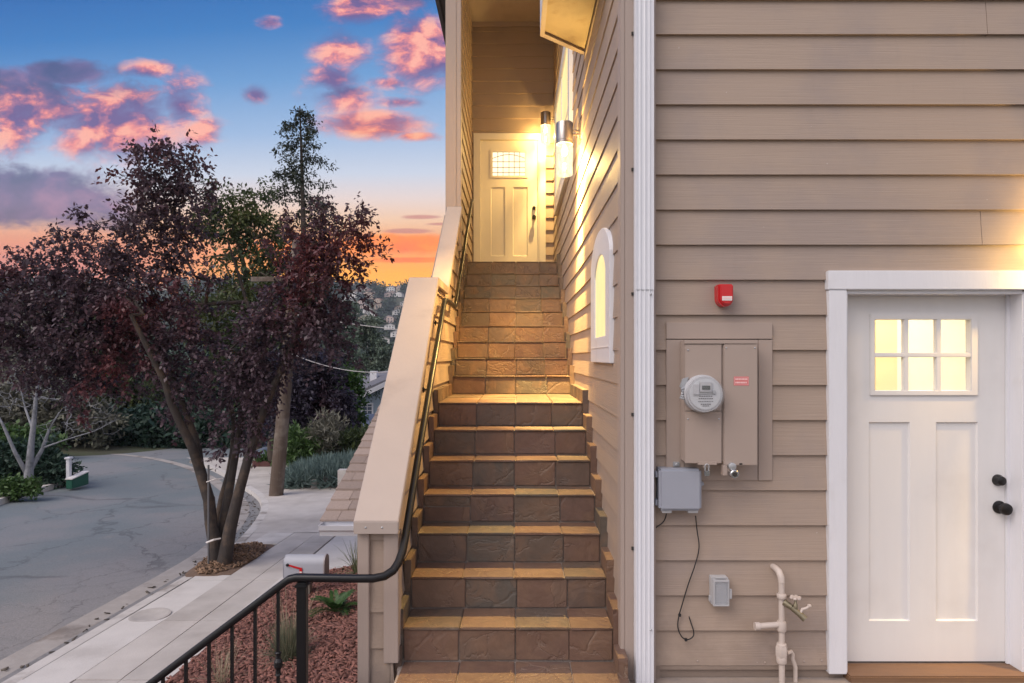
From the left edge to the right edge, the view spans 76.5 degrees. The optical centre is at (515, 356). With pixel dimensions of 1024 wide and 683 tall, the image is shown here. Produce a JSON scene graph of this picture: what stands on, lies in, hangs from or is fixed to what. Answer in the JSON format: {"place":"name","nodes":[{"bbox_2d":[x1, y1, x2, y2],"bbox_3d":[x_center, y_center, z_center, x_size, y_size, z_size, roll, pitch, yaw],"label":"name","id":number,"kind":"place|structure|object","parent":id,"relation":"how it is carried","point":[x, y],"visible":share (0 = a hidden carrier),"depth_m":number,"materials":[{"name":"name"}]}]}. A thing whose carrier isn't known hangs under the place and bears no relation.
{"place":"outdoors","nodes":[
{"label":"outdoors","id":0,"kind":"place"},
{"bbox_2d":[0,435,267,682],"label":"road","id":1,"kind":"structure","parent":0,"point":[117,526],"depth_m":10.79,"materials":[{"name":"grey asphalt"}]},
{"bbox_2d":[0,471,78,504],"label":"island kerb","id":2,"kind":"structure","parent":1,"relation":"on","point":[4,500],"depth_m":15.43,"materials":[{"name":"concrete"}]},
{"bbox_2d":[0,350,118,478],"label":"bare tree","id":3,"kind":"object","parent":2,"relation":"on","point":[28,467],"visible":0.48,"depth_m":14.87,"materials":[{"name":"grey plant"}]},
{"bbox_2d":[65,471,89,488],"bbox_3d":[-10.715,3.002,15.900,0.180,0.329,0.640,0,0,0],"label":"green utility box","id":4,"kind":"object","parent":1,"relation":"on","point":[79,479],"visible":1,"depth_m":15.82,"materials":[{"name":"green metal"}]},
{"bbox_2d":[0,454,249,678],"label":"gutter strip","id":5,"kind":"object","parent":1,"relation":"on","point":[34,650],"visible":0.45,"depth_m":7.37,"materials":[{"name":"concrete"}]},
{"bbox_2d":[0,493,259,670],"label":"gutter debris","id":6,"kind":"object","parent":5,"relation":"on","point":[27,665],"visible":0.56,"depth_m":7.97,"materials":[{"name":"brown plant"}]},
{"bbox_2d":[2,460,268,682],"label":"kerb","id":7,"kind":"structure","parent":1,"relation":"on","point":[260,497],"depth_m":7.13,"materials":[{"name":"concrete"}]},
{"bbox_2d":[17,532,318,682],"bbox_3d":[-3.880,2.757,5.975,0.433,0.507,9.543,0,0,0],"label":"sidewalk apron","id":8,"kind":"object","parent":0,"point":[74,664],"visible":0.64,"depth_m":6.30,"materials":[{"name":"concrete"}]},
{"bbox_2d":[128,608,170,621],"bbox_3d":[-3.880,2.772,6.900,0.400,0.074,0.400,0,0,0],"label":"manhole cover","id":9,"kind":"object","parent":8,"relation":"on","point":[150,614],"visible":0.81,"depth_m":6.89,"materials":[{"name":"concrete"}]},
{"bbox_2d":[158,576,283,682],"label":"bed kerb","id":10,"kind":"structure","parent":8,"relation":"on","point":[175,671],"depth_m":5.84,"materials":[{"name":"concrete"}]},
{"bbox_2d":[185,544,272,577],"bbox_3d":[-3.980,2.767,9.150,0.717,0.232,1.792,0,0,0],"label":"tree bed","id":11,"kind":"object","parent":8,"relation":"on","point":[192,572],"visible":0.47,"depth_m":8.51,"materials":[{"name":"brown soil"}]},
{"bbox_2d":[0,121,399,564],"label":"plum tree","id":12,"kind":"object","parent":11,"relation":"on","point":[108,307],"visible":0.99,"depth_m":8.67,"materials":[{"name":"purple plant"}]},
{"bbox_2d":[206,465,222,563],"bbox_3d":[-4.005,2.162,8.622,0.136,1.459,0.184,0,0,41],"label":"tree stake","id":13,"kind":"object","parent":11,"relation":"on","point":[208,514],"visible":0.93,"depth_m":8.61,"materials":[{"name":"wood"}]},
{"bbox_2d":[194,541,266,573],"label":"leaf litter","id":14,"kind":"object","parent":11,"relation":"on","point":[252,548],"visible":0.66,"depth_m":8.91,"materials":[{"name":"brown plant"}]},
{"bbox_2d":[72,533,335,682],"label":"sidewalk","id":15,"kind":"structure","parent":0,"point":[153,651],"depth_m":6.78,"materials":[{"name":"concrete"}]},
{"bbox_2d":[36,290,404,455],"bbox_3d":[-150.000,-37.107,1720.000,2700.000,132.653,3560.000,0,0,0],"label":"ground","id":16,"kind":"structure","parent":0,"point":[79,449],"depth_m":25.08,"materials":[{"name":"green plant"}]},
{"bbox_2d":[0,419,70,450],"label":"hedge","id":17,"kind":"object","parent":16,"relation":"on","point":[13,432],"visible":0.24,"depth_m":21.98,"materials":[{"name":"green plant"}]},
{"bbox_2d":[0,321,71,392],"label":"tree","id":18,"kind":"object","parent":16,"relation":"on","point":[13,354],"visible":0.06,"depth_m":32.82,"materials":[{"name":"green plant"}]},
{"bbox_2d":[0,360,137,449],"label":"brush shrub","id":19,"kind":"object","parent":16,"relation":"on","point":[44,415],"visible":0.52,"depth_m":24.53,"materials":[{"name":"grey plant"}]},
{"bbox_2d":[0,290,177,341],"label":"tree","id":20,"kind":"object","parent":16,"relation":"on","point":[77,313],"visible":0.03,"depth_m":60.48,"materials":[{"name":"green plant"}]},
{"bbox_2d":[26,316,179,410],"bbox_3d":[-22.704,0.987,35.990,8.475,7.347,6.906,0,0,0],"label":"bank tree","id":21,"kind":"object","parent":16,"relation":"on","point":[133,397],"visible":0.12,"depth_m":34.80,"materials":[{"name":"green plant"}]},
{"bbox_2d":[107,336,195,414],"bbox_3d":[-21.078,1.707,38.032,7.027,6.843,6.793,0,0,0],"label":"bank tree","id":22,"kind":"object","parent":16,"relation":"on","point":[138,381],"visible":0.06,"depth_m":36.71,"materials":[{"name":"green plant"}]},
{"bbox_2d":[52,397,267,448],"bbox_3d":[-14.735,3.313,27.038,9.618,3.323,3.326,0,0,0],"label":"hedge","id":23,"kind":"object","parent":16,"relation":"on","point":[145,429],"visible":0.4,"depth_m":26.14,"materials":[{"name":"green plant"}]},
{"bbox_2d":[0,265,328,357],"bbox_3d":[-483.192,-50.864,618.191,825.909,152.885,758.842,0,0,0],"label":"distant wood","id":24,"kind":"object","parent":16,"relation":"on","point":[187,283],"visible":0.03,"depth_m":673.53,"materials":[{"name":"plant"}]},
{"bbox_2d":[175,341,269,436],"bbox_3d":[-13.617,1.928,31.019,5.404,5.880,4.651,0,0,0],"label":"bank tree","id":25,"kind":"object","parent":16,"relation":"on","point":[204,403],"visible":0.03,"depth_m":29.94,"materials":[{"name":"green plant"}]},
{"bbox_2d":[166,176,320,449],"bbox_3d":[-9.791,-1.488,24.010,5.360,10.323,4.179,0,0,0],"label":"green tree","id":26,"kind":"object","parent":16,"relation":"on","point":[239,220],"visible":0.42,"depth_m":23.59,"materials":[{"name":"green plant"}]},
{"bbox_2d":[225,104,388,404],"bbox_3d":[-8.586,-3.372,26.042,6.405,13.385,6.143,0,0,0],"label":"conifer","id":27,"kind":"object","parent":16,"relation":"on","point":[296,178],"visible":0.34,"depth_m":25.91,"materials":[{"name":"green plant"}]},
{"bbox_2d":[318,405,379,535],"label":"roof","id":28,"kind":"structure","parent":16,"relation":"on","point":[337,517],"depth_m":4.85,"materials":[{"name":"brown"}]},
{"bbox_2d":[327,360,370,444],"bbox_3d":[-6.385,1.744,22.982,2.428,3.376,2.437,0,0,42],"label":"maple tree","id":29,"kind":"object","parent":16,"relation":"on","point":[356,386],"visible":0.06,"depth_m":22.82,"materials":[{"name":"green plant"}]},
{"bbox_2d":[332,300,369,368],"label":"cedar tree","id":30,"kind":"object","parent":16,"relation":"on","point":[358,311],"visible":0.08,"depth_m":81.37,"materials":[{"name":"green plant"}]},
{"bbox_2d":[319,278,408,365],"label":"hillside wood","id":31,"kind":"object","parent":16,"relation":"on","point":[383,312],"visible":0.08,"depth_m":668.29,"materials":[{"name":"plant"}]},
{"bbox_2d":[340,313,392,390],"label":"cedar tree","id":32,"kind":"object","parent":16,"relation":"on","point":[383,345],"visible":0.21,"depth_m":59.40,"materials":[{"name":"green plant"}]},
{"bbox_2d":[361,414,374,429],"bbox_3d":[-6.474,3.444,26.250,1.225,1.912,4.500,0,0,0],"label":"blue garage","id":33,"kind":"structure","parent":16,"relation":"on","point":[371,416],"depth_m":27.46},
{"bbox_2d":[366,292,374,299],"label":"hill house","id":34,"kind":"structure","parent":16,"relation":"on","point":[368,294],"depth_m":694.66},
{"bbox_2d":[359,371,387,413],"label":"blue house","id":35,"kind":"structure","parent":16,"relation":"on","point":[377,381],"depth_m":31.00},
{"bbox_2d":[361,403,372,413],"bbox_3d":[-7.059,2.543,30.964,0.570,0.713,0.069,0,0,0],"label":"window","id":36,"kind":"structure","parent":35,"relation":"in","point":[368,408],"depth_m":30.97,"materials":[{"name":"white glass"}]},
{"bbox_2d":[374,303,382,309],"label":"hill house","id":37,"kind":"structure","parent":16,"relation":"on","point":[378,305],"depth_m":653.24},
{"bbox_2d":[374,298,382,302],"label":"hill house","id":38,"kind":"structure","parent":16,"relation":"on","point":[378,300],"depth_m":680.85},
{"bbox_2d":[384,323,394,329],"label":"hill house","id":39,"kind":"structure","parent":16,"relation":"on","point":[390,325],"depth_m":377.70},
{"bbox_2d":[383,315,396,322],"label":"hill house","id":40,"kind":"structure","parent":16,"relation":"on","point":[389,318],"depth_m":599.85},
{"bbox_2d":[387,286,395,291],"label":"hill house","id":41,"kind":"structure","parent":16,"relation":"on","point":[390,288],"depth_m":766.60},
{"bbox_2d":[390,330,396,336],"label":"hill house","id":42,"kind":"structure","parent":16,"relation":"on","point":[392,333],"depth_m":297.72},
{"bbox_2d":[392,309,399,314],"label":"hill house","id":43,"kind":"structure","parent":16,"relation":"on","point":[394,312],"depth_m":629.52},
{"bbox_2d":[394,292,403,296],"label":"hill house","id":44,"kind":"structure","parent":16,"relation":"on","point":[399,294],"depth_m":711.33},
{"bbox_2d":[394,661,850,682],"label":"entry landing","id":45,"kind":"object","parent":16,"relation":"on","point":[502,672],"visible":0.91,"depth_m":3.38,"materials":[{"name":"stone"}]},
{"bbox_2d":[395,254,627,678],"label":"staircase","id":46,"kind":"structure","parent":45,"relation":"on","point":[509,557],"depth_m":4.26,"materials":[{"name":"tile"}]},
{"bbox_2d":[435,0,1023,682],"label":"house","id":47,"kind":"structure","parent":16,"relation":"on","point":[839,194],"depth_m":3.43,"materials":[{"name":"beige wood"}]},
{"bbox_2d":[354,207,461,682],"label":"stair wall","id":48,"kind":"structure","parent":47,"relation":"attached to","point":[380,512],"depth_m":3.78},
{"bbox_2d":[146,298,455,682],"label":"handrail","id":49,"kind":"object","parent":48,"relation":"attached to","point":[304,580],"visible":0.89,"depth_m":3.19,"materials":[{"name":"black metal"}]},
{"bbox_2d":[452,199,473,306],"bbox_3d":[-0.603,-1.307,7.520,0.084,1.681,2.666,0,0,0],"label":"handrail","id":50,"kind":"object","parent":48,"relation":"attached to","point":[456,296],"visible":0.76,"depth_m":7.17,"materials":[{"name":"brown metal"}]},
{"bbox_2d":[481,141,537,261],"bbox_3d":[-0.084,-2.210,9.659,0.872,2.021,0.106,0,0,0],"label":"porch door","id":51,"kind":"structure","parent":47,"relation":"in","point":[509,169],"depth_m":9.67,"materials":[{"name":"beige paint"}]},
{"bbox_2d":[540,111,553,145],"bbox_3d":[0.473,-3.307,9.400,0.226,0.467,0.151,0,0,0],"label":"wall lamp","id":52,"kind":"object","parent":47,"relation":"attached to","point":[546,119],"visible":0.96,"depth_m":9.34,"materials":[{"name":"glass"}]},
{"bbox_2d":[554,46,572,215],"bbox_3d":[0.552,-2.690,7.660,0.044,1.520,2.480,0,0,0],"label":"upper window","id":53,"kind":"structure","parent":47,"relation":"in","point":[563,104],"depth_m":7.49,"materials":[{"name":"glass"}]},
{"bbox_2d":[540,0,594,54],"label":"bay window","id":54,"kind":"structure","parent":47,"relation":"in","point":[566,23],"depth_m":4.80,"materials":[{"name":"white paint"}]},
{"bbox_2d":[556,120,581,176],"bbox_3d":[0.469,-1.817,5.670,0.234,0.467,0.151,0,0,0],"label":"wall lamp","id":55,"kind":"object","parent":47,"relation":"attached to","point":[564,136],"visible":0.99,"depth_m":5.61,"materials":[{"name":"glass"}]},
{"bbox_2d":[591,228,613,362],"bbox_3d":[0.557,-0.391,4.220,0.034,0.857,0.940,0,0,0],"label":"arched window","id":56,"kind":"structure","parent":47,"relation":"in","point":[602,264],"depth_m":4.07,"materials":[{"name":"white paint"}]},
{"bbox_2d":[631,0,653,682],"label":"downspout","id":57,"kind":"object","parent":47,"relation":"attached to","point":[643,292],"visible":1,"depth_m":3.34,"materials":[{"name":"white metal"}]},
{"bbox_2d":[654,462,703,512],"bbox_3d":[0.853,0.677,3.383,0.255,0.255,0.106,0,0,0],"label":"utility box","id":58,"kind":"object","parent":47,"relation":"attached to","point":[678,488],"visible":1,"depth_m":3.33,"materials":[{"name":"grey plastic"}]},
{"bbox_2d":[677,516,699,640],"bbox_3d":[0.906,1.158,3.399,0.118,0.661,0.028,0,0,0],"label":"cable","id":59,"kind":"object","parent":58,"relation":"hanging from","point":[679,615],"visible":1,"depth_m":3.41,"materials":[{"name":"black rubber"}]},
{"bbox_2d":[665,323,771,479],"bbox_3d":[1.071,0.234,3.314,0.556,0.829,0.253,0,0,0],"label":"electric panel","id":60,"kind":"object","parent":47,"relation":"attached to","point":[718,403],"visible":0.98,"depth_m":3.31,"materials":[{"name":"paint"}]},
{"bbox_2d":[685,411,721,462],"bbox_3d":[0.957,0.410,3.316,0.187,0.265,0.011,0,0,0],"label":"lower door","id":61,"kind":"structure","parent":60,"relation":"in","point":[703,431],"depth_m":3.31,"materials":[{"name":"paint"}]},
{"bbox_2d":[702,464,709,475],"bbox_3d":[0.972,0.573,3.307,0.036,0.063,0.030,0,0,0],"label":"padlock","id":62,"kind":"object","parent":60,"relation":"hanging from","point":[706,472],"visible":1,"depth_m":3.30,"materials":[{"name":"metal"}]},
{"bbox_2d":[720,462,738,478],"bbox_3d":[1.089,0.574,3.301,0.072,0.077,0.077,0,0,0],"label":"barrel lock","id":63,"kind":"object","parent":60,"relation":"attached to","point":[730,468],"visible":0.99,"depth_m":3.28,"materials":[{"name":"metal"}]},
{"bbox_2d":[723,344,756,465],"bbox_3d":[1.146,0.244,3.314,0.173,0.617,0.015,0,0,0],"label":"breaker door","id":64,"kind":"structure","parent":60,"relation":"in","point":[739,360],"depth_m":3.31,"materials":[{"name":"paint"}]},
{"bbox_2d":[708,575,731,605],"bbox_3d":[1.067,1.215,3.398,0.111,0.149,0.076,0,0,0],"label":"outlet box","id":65,"kind":"object","parent":47,"relation":"attached to","point":[720,592],"visible":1,"depth_m":3.38,"materials":[{"name":"grey plastic"}]},
{"bbox_2d":[714,284,732,306],"bbox_3d":[1.088,-0.319,3.391,0.078,0.116,0.090,0,0,0],"label":"alarm strobe","id":66,"kind":"object","parent":47,"relation":"attached to","point":[723,295],"visible":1,"depth_m":3.35,"materials":[{"name":"red plastic"}]},
{"bbox_2d":[753,563,810,682],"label":"water pipe","id":67,"kind":"object","parent":47,"relation":"attached to","point":[782,651],"visible":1,"depth_m":3.34,"materials":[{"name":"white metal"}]},
{"bbox_2d":[848,296,1012,661],"bbox_3d":[2.202,0.655,3.512,0.924,2.004,0.116,0,0,0],"label":"front door","id":68,"kind":"structure","parent":47,"relation":"in","point":[927,507],"depth_m":3.52,"materials":[{"name":"white paint"}]},
{"bbox_2d":[0,0,444,288],"label":"sky","id":69,"kind":"structure","parent":0,"point":[79,78],"materials":[{"name":"blue"}]},
{"bbox_2d":[165,564,356,682],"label":"mulch bed","id":70,"kind":"object","parent":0,"point":[288,674],"visible":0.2,"depth_m":5.61,"materials":[{"name":"brown wood"}]},
{"bbox_2d":[190,643,246,682],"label":"dry grass","id":71,"kind":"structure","parent":70,"relation":"on","point":[222,673],"depth_m":5.07,"materials":[{"name":"plant"}]},
{"bbox_2d":[246,584,322,669],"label":"feather grass","id":72,"kind":"object","parent":70,"relation":"on","point":[288,647],"depth_m":5.26,"materials":[{"name":"plant"}]},
{"bbox_2d":[283,554,328,593],"bbox_3d":[-2.310,2.588,7.172,0.452,0.824,0.204,0,0,0],"label":"mailbox","id":73,"kind":"object","parent":70,"relation":"on","point":[305,563],"visible":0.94,"depth_m":7.09,"materials":[{"name":"paint"}]},
{"bbox_2d":[323,554,328,573],"bbox_3d":[-2.093,2.295,7.180,0.018,0.238,0.188,0,0,0],"label":"front door","id":74,"kind":"structure","parent":73,"relation":"in","point":[326,557],"depth_m":7.17,"materials":[{"name":"grey metal"}]},
{"bbox_2d":[308,589,356,617],"bbox_3d":[-1.744,2.418,6.348,0.520,0.171,0.540,0,0,0],"label":"cycad","id":75,"kind":"object","parent":70,"relation":"on","point":[337,603],"visible":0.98,"depth_m":6.38,"materials":[{"name":"green plant"}]},
{"bbox_2d":[334,538,356,573],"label":"strap grass","id":76,"kind":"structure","parent":70,"relation":"on","point":[354,562],"depth_m":7.74,"materials":[{"name":"green plant"}]},
{"bbox_2d":[203,457,336,542],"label":"forecourt","id":77,"kind":"structure","parent":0,"point":[300,510],"depth_m":13.16,"materials":[{"name":"concrete"}]},
{"bbox_2d":[254,447,266,460],"bbox_3d":[-8.190,3.265,21.025,0.440,0.632,0.550,0,0,0],"label":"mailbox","id":78,"kind":"object","parent":77,"relation":"on","point":[263,448],"visible":0.17,"depth_m":20.83,"materials":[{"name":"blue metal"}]},
{"bbox_2d":[252,460,270,466],"bbox_3d":[-7.554,3.262,19.650,0.543,0.320,0.700,0,0,0],"label":"brick planter","id":79,"kind":"object","parent":77,"relation":"on","point":[262,463],"visible":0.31,"depth_m":19.30,"materials":[{"name":"red brick"}]},
{"bbox_2d":[251,450,271,466],"bbox_3d":[-7.504,3.218,19.633,0.872,0.880,0.956,0,0,0],"label":"round shrub","id":80,"kind":"object","parent":79,"relation":"in","point":[263,458],"visible":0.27,"depth_m":19.39,"materials":[{"name":"green plant"}]},
{"bbox_2d":[251,240,333,495],"bbox_3d":[-4.868,0.301,14.356,1.800,5.849,0.392,0,0,0],"label":"utility pole","id":81,"kind":"object","parent":77,"relation":"on","point":[277,478],"visible":0.35,"depth_m":14.28,"materials":[{"name":"wood"}]},
{"bbox_2d":[296,355,384,372],"bbox_3d":[-3.304,0.130,15.151,3.792,0.476,0.018,0,0,-27],"label":"overhead wire","id":82,"kind":"object","parent":81,"relation":"attached to","point":[344,369],"visible":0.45,"depth_m":14.86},
{"bbox_2d":[340,322,396,329],"bbox_3d":[-2.644,-0.723,14.901,4.705,0.464,0.018,0,0,-15],"label":"overhead wire","id":83,"kind":"object","parent":81,"relation":"attached to","point":[374,326],"visible":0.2,"depth_m":14.76,"materials":[{"name":"grey metal"}]},
{"bbox_2d":[269,419,334,466],"bbox_3d":[-5.620,2.463,17.160,1.580,1.674,1.598,0,0,41],"label":"spiky shrub","id":84,"kind":"object","parent":77,"relation":"on","point":[296,437],"visible":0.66,"depth_m":16.92,"materials":[{"name":"green plant"}]},
{"bbox_2d":[250,345,364,465],"bbox_3d":[-6.346,1.505,19.513,3.488,3.776,2.576,0,0,0],"label":"plum tree","id":85,"kind":"object","parent":77,"relation":"on","point":[310,398],"visible":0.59,"depth_m":19.07,"materials":[{"name":"purple plant"}]},
{"bbox_2d":[267,447,357,489],"bbox_3d":[-4.437,2.914,16.354,3.102,1.379,2.965,0,0,0],"label":"blue grass mound","id":86,"kind":"object","parent":77,"relation":"on","point":[301,473],"depth_m":15.36,"materials":[{"name":"plant"}]},
{"bbox_2d":[297,406,349,456],"bbox_3d":[-5.160,2.275,17.519,1.775,1.910,1.575,0,0,0],"label":"spiky shrub","id":87,"kind":"object","parent":77,"relation":"on","point":[326,427],"visible":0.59,"depth_m":17.28,"materials":[{"name":"grey plant"}]},
{"bbox_2d":[311,469,346,488],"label":"garden wall","id":88,"kind":"structure","parent":77,"relation":"on","point":[341,473],"depth_m":14.97,"materials":[{"name":"concrete"}]},
{"bbox_2d":[326,422,370,453],"bbox_3d":[-4.309,2.408,17.627,1.767,1.425,1.394,0,0,0],"label":"spiky shrub","id":89,"kind":"object","parent":77,"relation":"on","point":[352,438],"visible":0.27,"depth_m":17.36,"materials":[{"name":"green plant"}]},
{"bbox_2d":[315,536,356,569],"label":"driveway","id":90,"kind":"structure","parent":0,"point":[335,554],"depth_m":9.58,"materials":[{"name":"concrete"}]},
{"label":"island ground","id":91,"kind":"structure","parent":0,"visible":0},
{"bbox_2d":[0,472,47,501],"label":"ground cover","id":92,"kind":"object","parent":91,"relation":"on","point":[16,488],"visible":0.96,"depth_m":14.13,"materials":[{"name":"green plant"}]},
{"bbox_2d":[0,431,86,489],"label":"round shrub","id":93,"kind":"object","parent":91,"relation":"on","point":[50,466],"visible":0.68,"depth_m":15.96,"materials":[{"name":"green plant"}]},
{"bbox_2d":[64,457,72,477],"bbox_3d":[-10.853,2.797,15.795,0.140,0.732,0.140,0,0,0],"label":"white post","id":94,"kind":"object","parent":91,"relation":"on","point":[68,466],"visible":0.82,"depth_m":15.75,"materials":[{"name":"paint"}]}
]}

